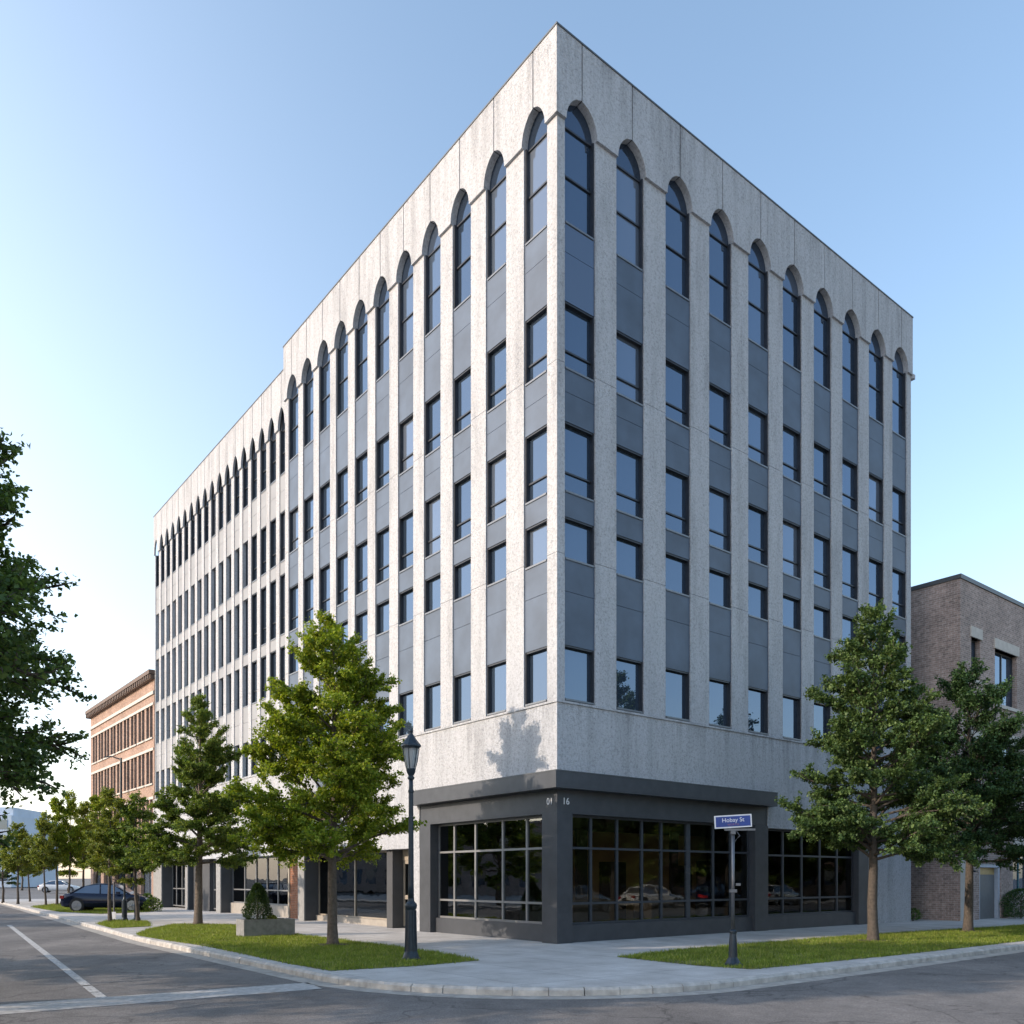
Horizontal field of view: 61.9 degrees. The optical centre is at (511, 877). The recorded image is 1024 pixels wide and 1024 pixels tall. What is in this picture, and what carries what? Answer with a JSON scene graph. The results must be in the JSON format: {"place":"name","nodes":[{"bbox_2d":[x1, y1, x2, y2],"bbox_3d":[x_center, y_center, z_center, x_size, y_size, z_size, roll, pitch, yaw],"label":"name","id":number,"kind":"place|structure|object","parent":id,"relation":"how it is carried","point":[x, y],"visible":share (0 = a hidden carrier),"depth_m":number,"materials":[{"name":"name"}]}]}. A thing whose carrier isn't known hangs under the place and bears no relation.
{"place":"outdoors","nodes":[
{"label":"outdoors","id":0,"kind":"place"},
{"bbox_2d":[60,883,154,911],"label":"parked car","id":1,"kind":"object","parent":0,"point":[91,896],"visible":0.74,"depth_m":42.93,"materials":[{"name":"blue paint"}]},
{"bbox_2d":[0,879,1023,1023],"bbox_3d":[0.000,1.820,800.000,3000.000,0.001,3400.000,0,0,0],"label":"road","id":2,"kind":"structure","parent":0,"point":[987,990],"depth_m":12.79,"materials":[{"name":"grey asphalt"}]},
{"bbox_2d":[0,807,57,886],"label":"building","id":3,"kind":"structure","parent":2,"relation":"on","point":[24,816],"depth_m":159.55,"materials":[{"name":"blue glass"}]},
{"bbox_2d":[7,925,107,998],"bbox_3d":[-12.765,1.812,22.878,0.150,0.001,24.072,0,0,-33],"label":"road line","id":4,"kind":"object","parent":2,"relation":"on","point":[97,994],"visible":1,"depth_m":17.10,"materials":[{"name":"paint"}]},
{"bbox_2d":[0,983,321,1013],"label":"road band","id":5,"kind":"object","parent":2,"relation":"on","point":[72,1003],"visible":1,"depth_m":12.87,"materials":[{"name":"paint"}]},
{"bbox_2d":[0,901,1023,995],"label":"kerb","id":6,"kind":"structure","parent":2,"relation":"on","point":[536,990],"depth_m":14.80,"materials":[{"name":"concrete"}]},
{"bbox_2d":[0,904,1023,999],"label":"gutter","id":7,"kind":"object","parent":2,"relation":"on","point":[363,989],"visible":0.99,"depth_m":15.43,"materials":[{"name":"concrete"}]},
{"bbox_2d":[0,899,1023,986],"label":"pavement","id":8,"kind":"structure","parent":0,"point":[506,962],"depth_m":19.75,"materials":[{"name":"concrete"}]},
{"bbox_2d":[0,821,37,903],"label":"young tree","id":9,"kind":"object","parent":8,"relation":"on","point":[9,863],"visible":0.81,"depth_m":55.68,"materials":[{"name":"green plant"}]},
{"bbox_2d":[85,669,154,906],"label":"brick building","id":10,"kind":"structure","parent":8,"relation":"on","point":[122,722],"depth_m":55.43,"materials":[{"name":"brown brick"}]},
{"bbox_2d":[136,922,478,970],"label":"lawn grass","id":11,"kind":"structure","parent":8,"relation":"on","point":[288,945],"depth_m":20.16,"materials":[{"name":"green plant"}]},
{"bbox_2d":[118,693,259,923],"bbox_3d":[-11.371,-2.468,30.770,4.598,8.446,4.252,0,0,19],"label":"street tree","id":12,"kind":"object","parent":11,"relation":"on","point":[203,772],"visible":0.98,"depth_m":30.25,"materials":[{"name":"green plant"}]},
{"bbox_2d":[236,918,294,936],"bbox_3d":[-7.248,1.450,25.134,1.504,0.500,0.750,0,0,-34],"label":"planter","id":13,"kind":"object","parent":11,"relation":"on","point":[265,926],"visible":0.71,"depth_m":24.80,"materials":[{"name":"concrete"}]},
{"bbox_2d":[241,882,273,919],"bbox_3d":[-7.431,0.720,24.993,0.958,1.200,1.000,0,0,0],"label":"conifer shrub","id":14,"kind":"object","parent":13,"relation":"in","point":[260,892],"visible":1,"depth_m":24.83,"materials":[{"name":"green plant"}]},
{"bbox_2d":[217,609,427,945],"bbox_3d":[-4.716,-2.460,21.395,5.292,8.440,5.339,0,0,0],"label":"street tree","id":15,"kind":"object","parent":11,"relation":"on","point":[351,776],"visible":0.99,"depth_m":20.78,"materials":[{"name":"green plant"}]},
{"bbox_2d":[401,728,420,959],"bbox_3d":[-2.081,-0.690,17.598,0.432,4.819,0.432,0,0,-20],"label":"street lamp","id":16,"kind":"object","parent":11,"relation":"on","point":[410,745],"visible":0.96,"depth_m":17.53,"materials":[{"name":"black metal"}]},
{"bbox_2d":[153,21,914,943],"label":"office building","id":17,"kind":"structure","parent":8,"relation":"on","point":[553,469],"depth_m":26.50,"materials":[{"name":"concrete"}]},
{"bbox_2d":[156,543,247,791],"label":"wing windows","id":18,"kind":"structure","parent":17,"relation":"in","point":[247,543],"depth_m":43.80,"materials":[{"name":"glass"}]},
{"bbox_2d":[289,378,297,461],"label":"arched window","id":19,"kind":"structure","parent":17,"relation":"in","point":[293,402],"depth_m":34.98,"materials":[{"name":"blue glass"}]},
{"bbox_2d":[304,362,312,448],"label":"arched window","id":20,"kind":"structure","parent":17,"relation":"in","point":[308,386],"depth_m":33.87,"materials":[{"name":"blue glass"}]},
{"bbox_2d":[320,344,329,433],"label":"arched window","id":21,"kind":"structure","parent":17,"relation":"in","point":[325,369],"depth_m":32.76,"materials":[{"name":"blue glass"}]},
{"bbox_2d":[337,324,347,418],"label":"arched window","id":22,"kind":"structure","parent":17,"relation":"in","point":[342,353],"depth_m":31.61,"materials":[{"name":"blue glass"}]},
{"bbox_2d":[355,304,367,400],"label":"arched window","id":23,"kind":"structure","parent":17,"relation":"in","point":[362,331],"depth_m":30.46,"materials":[{"name":"blue glass"}]},
{"bbox_2d":[355,539,367,596],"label":"window","id":24,"kind":"structure","parent":17,"relation":"in","point":[362,548],"depth_m":30.46,"materials":[{"name":"blue glass"}]},
{"bbox_2d":[376,279,388,382],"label":"arched window","id":25,"kind":"structure","parent":17,"relation":"in","point":[382,312],"depth_m":29.29,"materials":[{"name":"blue glass"}]},
{"bbox_2d":[376,525,388,585],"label":"window","id":26,"kind":"structure","parent":17,"relation":"in","point":[382,537],"depth_m":29.33,"materials":[{"name":"blue glass"}]},
{"bbox_2d":[376,433,389,492],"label":"window","id":27,"kind":"structure","parent":17,"relation":"in","point":[382,446],"depth_m":29.31,"materials":[{"name":"blue glass"}]},
{"bbox_2d":[399,254,412,361],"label":"arched window","id":28,"kind":"structure","parent":17,"relation":"in","point":[406,285],"depth_m":28.12,"materials":[{"name":"blue glass"}]},
{"bbox_2d":[399,413,412,475],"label":"window","id":29,"kind":"structure","parent":17,"relation":"in","point":[406,426],"depth_m":28.12,"materials":[{"name":"blue glass"}]},
{"bbox_2d":[399,510,412,573],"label":"window","id":30,"kind":"structure","parent":17,"relation":"in","point":[406,521],"depth_m":28.12,"materials":[{"name":"blue glass"}]},
{"bbox_2d":[425,224,440,337],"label":"arched window","id":31,"kind":"structure","parent":17,"relation":"in","point":[433,257],"depth_m":26.84,"materials":[{"name":"blue glass"}]},
{"bbox_2d":[425,391,440,457],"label":"window","id":32,"kind":"structure","parent":17,"relation":"in","point":[433,405],"depth_m":26.84,"materials":[{"name":"blue glass"}]},
{"bbox_2d":[425,492,440,559],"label":"window","id":33,"kind":"structure","parent":17,"relation":"in","point":[433,505],"depth_m":26.84,"materials":[{"name":"blue glass"}]},
{"bbox_2d":[425,681,440,730],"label":"window","id":34,"kind":"structure","parent":17,"relation":"in","point":[432,691],"depth_m":26.84,"materials":[{"name":"blue glass"}]},
{"bbox_2d":[454,192,470,311],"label":"arched window","id":35,"kind":"structure","parent":17,"relation":"in","point":[462,229],"depth_m":25.56,"materials":[{"name":"blue glass"}]},
{"bbox_2d":[454,366,470,436],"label":"window","id":36,"kind":"structure","parent":17,"relation":"in","point":[462,384],"depth_m":25.56,"materials":[{"name":"blue glass"}]},
{"bbox_2d":[454,473,470,543],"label":"window","id":37,"kind":"structure","parent":17,"relation":"in","point":[462,488],"depth_m":25.58,"materials":[{"name":"blue glass"}]},
{"bbox_2d":[454,557,470,601],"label":"window","id":38,"kind":"structure","parent":17,"relation":"in","point":[462,570],"depth_m":25.56,"materials":[{"name":"blue glass"}]},
{"bbox_2d":[454,671,470,723],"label":"window","id":39,"kind":"structure","parent":17,"relation":"in","point":[462,682],"depth_m":25.58,"materials":[{"name":"blue glass"}]},
{"bbox_2d":[487,154,505,280],"bbox_3d":[-0.372,-18.765,24.103,0.190,3.430,0.950,0,0,-38],"label":"arched window","id":40,"kind":"structure","parent":17,"relation":"in","point":[496,195],"depth_m":24.25,"materials":[{"name":"blue glass"}]},
{"bbox_2d":[487,338,505,413],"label":"window","id":41,"kind":"structure","parent":17,"relation":"in","point":[496,357],"depth_m":24.25,"materials":[{"name":"blue glass"}]},
{"bbox_2d":[487,451,505,525],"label":"window","id":42,"kind":"structure","parent":17,"relation":"in","point":[496,467],"depth_m":24.25,"materials":[{"name":"blue glass"}]},
{"bbox_2d":[487,540,505,586],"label":"window","id":43,"kind":"structure","parent":17,"relation":"in","point":[496,554],"depth_m":24.25,"materials":[{"name":"blue glass"}]},
{"bbox_2d":[487,660,505,715],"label":"window","id":44,"kind":"structure","parent":17,"relation":"in","point":[496,672],"depth_m":24.25,"materials":[{"name":"blue glass"}]},
{"bbox_2d":[525,111,546,245],"bbox_3d":[0.696,-18.765,22.755,0.190,3.430,0.950,0,0,-38],"label":"arched window","id":45,"kind":"structure","parent":17,"relation":"in","point":[536,154],"depth_m":22.88,"materials":[{"name":"blue glass"}]},
{"bbox_2d":[525,305,546,386],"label":"window","id":46,"kind":"structure","parent":17,"relation":"in","point":[536,326],"depth_m":22.90,"materials":[{"name":"blue glass"}]},
{"bbox_2d":[525,425,546,505],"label":"window","id":47,"kind":"structure","parent":17,"relation":"in","point":[535,443],"depth_m":22.90,"materials":[{"name":"blue glass"}]},
{"bbox_2d":[525,519,546,569],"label":"window","id":48,"kind":"structure","parent":17,"relation":"in","point":[536,535],"depth_m":22.90,"materials":[{"name":"blue glass"}]},
{"bbox_2d":[525,646,546,706],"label":"window","id":49,"kind":"structure","parent":17,"relation":"in","point":[536,660],"depth_m":22.90,"materials":[{"name":"blue glass"}]},
{"bbox_2d":[565,105,593,239],"bbox_3d":[1.734,-18.765,22.589,1.100,3.430,0.190,0,0,-38],"label":"arched window","id":50,"kind":"structure","parent":17,"relation":"in","point":[579,147],"depth_m":22.69,"materials":[{"name":"blue glass"}]},
{"bbox_2d":[565,301,593,381],"bbox_3d":[1.734,-14.145,22.589,1.100,1.770,0.190,0,0,-38],"label":"window","id":51,"kind":"structure","parent":17,"relation":"in","point":[579,325],"depth_m":22.69,"materials":[{"name":"blue glass"}]},
{"bbox_2d":[565,421,593,501],"bbox_3d":[1.734,-10.975,22.589,1.100,1.850,0.190,0,0,-38],"label":"window","id":52,"kind":"structure","parent":17,"relation":"in","point":[579,443],"depth_m":22.69,"materials":[{"name":"blue glass"}]},
{"bbox_2d":[565,517,593,567],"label":"window","id":53,"kind":"structure","parent":17,"relation":"in","point":[579,536],"depth_m":22.69,"materials":[{"name":"blue glass"}]},
{"bbox_2d":[565,645,593,704],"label":"window","id":54,"kind":"structure","parent":17,"relation":"in","point":[579,662],"depth_m":22.69,"materials":[{"name":"blue glass"}]},
{"bbox_2d":[616,144,642,271],"bbox_3d":[3.219,-18.765,23.765,1.100,3.430,0.190,0,0,-38],"label":"arched window","id":55,"kind":"structure","parent":17,"relation":"in","point":[629,184],"depth_m":23.87,"materials":[{"name":"blue glass"}]},
{"bbox_2d":[616,330,642,405],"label":"window","id":56,"kind":"structure","parent":17,"relation":"in","point":[629,352],"depth_m":23.87,"materials":[{"name":"blue glass"}]},
{"bbox_2d":[616,444,642,520],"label":"window","id":57,"kind":"structure","parent":17,"relation":"in","point":[629,464],"depth_m":23.87,"materials":[{"name":"blue glass"}]},
{"bbox_2d":[616,535,642,582],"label":"window","id":58,"kind":"structure","parent":17,"relation":"in","point":[629,553],"depth_m":23.87,"materials":[{"name":"blue glass"}]},
{"bbox_2d":[616,656,642,713],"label":"window","id":59,"kind":"structure","parent":17,"relation":"in","point":[629,673],"depth_m":23.87,"materials":[{"name":"blue glass"}]},
{"bbox_2d":[575,829,700,919],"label":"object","id":60,"kind":"structure","parent":17,"relation":"in","point":[606,869],"depth_m":31.78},
{"bbox_2d":[665,358,688,429],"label":"window","id":61,"kind":"structure","parent":17,"relation":"in","point":[677,377],"depth_m":25.12,"materials":[{"name":"blue glass"}]},
{"bbox_2d":[666,180,688,301],"bbox_3d":[4.787,-18.765,25.005,1.100,3.430,0.190,0,0,-38],"label":"arched window","id":62,"kind":"structure","parent":17,"relation":"in","point":[677,218],"depth_m":25.12,"materials":[{"name":"blue glass"}]},
{"bbox_2d":[666,466,688,537],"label":"window","id":63,"kind":"structure","parent":17,"relation":"in","point":[677,483],"depth_m":25.12,"materials":[{"name":"blue glass"}]},
{"bbox_2d":[666,552,688,596],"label":"window","id":64,"kind":"structure","parent":17,"relation":"in","point":[677,568],"depth_m":25.12,"materials":[{"name":"blue glass"}]},
{"bbox_2d":[666,668,688,721],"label":"window","id":65,"kind":"structure","parent":17,"relation":"in","point":[677,682],"depth_m":25.12,"materials":[{"name":"blue glass"}]},
{"bbox_2d":[709,213,730,327],"bbox_3d":[6.323,-18.765,26.224,1.100,3.430,0.190,0,0,-38],"label":"arched window","id":66,"kind":"structure","parent":17,"relation":"in","point":[719,248],"depth_m":26.34,"materials":[{"name":"blue glass"}]},
{"bbox_2d":[709,382,730,449],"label":"window","id":67,"kind":"structure","parent":17,"relation":"in","point":[719,399],"depth_m":26.37,"materials":[{"name":"blue glass"}]},
{"bbox_2d":[709,486,730,553],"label":"window","id":68,"kind":"structure","parent":17,"relation":"in","point":[719,501],"depth_m":26.37,"materials":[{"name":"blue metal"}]},
{"bbox_2d":[709,567,730,609],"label":"window","id":69,"kind":"structure","parent":17,"relation":"in","point":[719,582],"depth_m":26.37,"materials":[{"name":"blue glass"}]},
{"bbox_2d":[709,677,730,728],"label":"window","id":70,"kind":"structure","parent":17,"relation":"in","point":[719,690],"depth_m":26.37,"materials":[{"name":"blue glass"}]},
{"bbox_2d":[748,242,767,351],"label":"arched window","id":71,"kind":"structure","parent":17,"relation":"in","point":[757,274],"depth_m":27.56,"materials":[{"name":"blue glass"}]},
{"bbox_2d":[748,404,767,468],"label":"window","id":72,"kind":"structure","parent":17,"relation":"in","point":[757,420],"depth_m":27.57,"materials":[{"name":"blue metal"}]},
{"bbox_2d":[748,503,767,567],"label":"window","id":73,"kind":"structure","parent":17,"relation":"in","point":[757,517],"depth_m":27.57,"materials":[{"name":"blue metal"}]},
{"bbox_2d":[748,581,767,621],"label":"window","id":74,"kind":"structure","parent":17,"relation":"in","point":[757,594],"depth_m":27.57,"materials":[{"name":"blue glass"}]},
{"bbox_2d":[748,686,767,734],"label":"window","id":75,"kind":"structure","parent":17,"relation":"in","point":[757,698],"depth_m":27.57,"materials":[{"name":"blue glass"}]},
{"bbox_2d":[783,268,800,372],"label":"arched window","id":76,"kind":"structure","parent":17,"relation":"in","point":[791,300],"depth_m":28.74,"materials":[{"name":"blue glass"}]},
{"bbox_2d":[783,424,800,484],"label":"window","id":77,"kind":"structure","parent":17,"relation":"in","point":[791,438],"depth_m":28.74,"materials":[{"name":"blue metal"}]},
{"bbox_2d":[783,519,800,579],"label":"window","id":78,"kind":"structure","parent":17,"relation":"in","point":[791,531],"depth_m":28.74,"materials":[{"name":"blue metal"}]},
{"bbox_2d":[783,593,800,631],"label":"window","id":79,"kind":"structure","parent":17,"relation":"in","point":[791,605],"depth_m":28.74,"materials":[{"name":"blue glass"}]},
{"bbox_2d":[783,694,800,740],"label":"window","id":80,"kind":"structure","parent":17,"relation":"in","point":[791,705],"depth_m":28.74,"materials":[{"name":"blue glass"}]},
{"bbox_2d":[814,291,830,391],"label":"arched window","id":81,"kind":"structure","parent":17,"relation":"in","point":[821,320],"depth_m":29.87,"materials":[{"name":"blue glass"}]},
{"bbox_2d":[814,441,830,499],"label":"window","id":82,"kind":"structure","parent":17,"relation":"in","point":[821,454],"depth_m":29.87,"materials":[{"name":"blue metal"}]},
{"bbox_2d":[814,532,830,590],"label":"window","id":83,"kind":"structure","parent":17,"relation":"in","point":[821,543],"depth_m":29.87,"materials":[{"name":"blue glass"}]},
{"bbox_2d":[842,312,857,408],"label":"arched window","id":84,"kind":"structure","parent":17,"relation":"in","point":[849,342],"depth_m":30.99,"materials":[{"name":"blue glass"}]},
{"bbox_2d":[842,457,857,513],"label":"window","id":85,"kind":"structure","parent":17,"relation":"in","point":[849,469],"depth_m":30.99,"materials":[{"name":"blue glass"}]},
{"bbox_2d":[842,545,857,601],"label":"window","id":86,"kind":"structure","parent":17,"relation":"in","point":[849,556],"depth_m":30.99,"materials":[{"name":"blue glass"}]},
{"bbox_2d":[869,332,882,425],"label":"arched window","id":87,"kind":"structure","parent":17,"relation":"in","point":[875,359],"depth_m":32.12,"materials":[{"name":"blue glass"}]},
{"bbox_2d":[869,472,882,525],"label":"window","id":88,"kind":"structure","parent":17,"relation":"in","point":[875,483],"depth_m":32.12,"materials":[{"name":"blue glass"}]},
{"bbox_2d":[869,557,882,608],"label":"window","id":89,"kind":"structure","parent":17,"relation":"in","point":[875,566],"depth_m":32.12,"materials":[{"name":"blue glass"}]},
{"bbox_2d":[892,350,905,439],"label":"arched window","id":90,"kind":"structure","parent":17,"relation":"in","point":[898,377],"depth_m":33.19,"materials":[{"name":"blue glass"}]},
{"bbox_2d":[892,485,905,536],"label":"window","id":91,"kind":"structure","parent":17,"relation":"in","point":[898,496],"depth_m":33.19,"materials":[{"name":"blue glass"}]},
{"bbox_2d":[892,567,905,619],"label":"window","id":92,"kind":"structure","parent":17,"relation":"in","point":[898,577],"depth_m":33.19,"materials":[{"name":"blue glass"}]},
{"bbox_2d":[617,924,1023,968],"bbox_3d":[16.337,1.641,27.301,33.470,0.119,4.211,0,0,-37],"label":"lawn grass","id":93,"kind":"structure","parent":8,"relation":"on","point":[945,938],"depth_m":20.37,"materials":[{"name":"green plant"}]},
{"bbox_2d":[714,814,754,965],"bbox_3d":[4.320,0.233,16.577,0.738,2.953,0.379,0,0,29],"label":"street sign","id":94,"kind":"object","parent":93,"relation":"on","point":[735,822],"visible":1,"depth_m":16.56,"materials":[{"name":"blue metal"}]},
{"bbox_2d":[774,598,996,940],"bbox_3d":[9.791,-2.869,22.962,5.356,9.246,5.006,0,0,0],"label":"street tree","id":95,"kind":"object","parent":93,"relation":"on","point":[848,823],"visible":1,"depth_m":22.18,"materials":[{"name":"green plant"}]},
{"bbox_2d":[879,657,1023,931],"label":"street tree","id":96,"kind":"object","parent":93,"relation":"on","point":[981,757],"visible":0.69,"depth_m":26.21,"materials":[{"name":"green plant"}]},
{"bbox_2d":[911,573,1023,920],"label":"brick building","id":97,"kind":"structure","parent":8,"relation":"on","point":[960,617],"depth_m":34.90,"materials":[{"name":"brick"}]},
{"bbox_2d":[994,638,1019,712],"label":"window","id":98,"kind":"structure","parent":97,"relation":"in","point":[1003,663],"depth_m":36.59,"materials":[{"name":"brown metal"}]},
{"label":"lawn grass bed","id":99,"kind":"structure","parent":8,"relation":"on","visible":0},
{"bbox_2d":[78,786,146,920],"bbox_3d":[-15.471,-0.909,32.928,2.676,5.325,2.439,0,0,0],"label":"young tree","id":100,"kind":"object","parent":99,"relation":"on","point":[98,837],"visible":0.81,"depth_m":32.78,"materials":[{"name":"green plant"}]},
{"bbox_2d":[101,789,161,920],"bbox_3d":[-14.437,-0.828,33.004,2.250,5.164,2.207,0,0,0],"label":"young tree","id":101,"kind":"object","parent":99,"relation":"on","point":[130,811],"visible":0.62,"depth_m":32.67,"materials":[{"name":"green plant"}]},
{"bbox_2d":[0,0,1023,878],"label":"sky","id":102,"kind":"structure","parent":0,"point":[183,183],"materials":[{"name":"blue"}]},
{"label":"lawn grass bed","id":103,"kind":"structure","parent":0,"visible":0},
{"bbox_2d":[24,809,63,904],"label":"young tree","id":104,"kind":"object","parent":103,"relation":"on","point":[42,827],"visible":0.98,"depth_m":51.58,"materials":[{"name":"green plant"}]},
{"bbox_2d":[33,796,78,904],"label":"young tree","id":105,"kind":"object","parent":103,"relation":"on","point":[53,804],"visible":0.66,"depth_m":52.64,"materials":[{"name":"green plant"}]},
{"bbox_2d":[50,788,87,892],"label":"young tree","id":106,"kind":"object","parent":103,"relation":"on","point":[72,836],"visible":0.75,"depth_m":52.94,"materials":[{"name":"green plant"}]},
{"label":"pavement","id":107,"kind":"structure","parent":0,"visible":0},
{"bbox_2d":[0,428,96,849],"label":"shade tree","id":108,"kind":"object","parent":107,"relation":"on","point":[19,654],"visible":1,"depth_m":12.20,"materials":[{"name":"green plant"}]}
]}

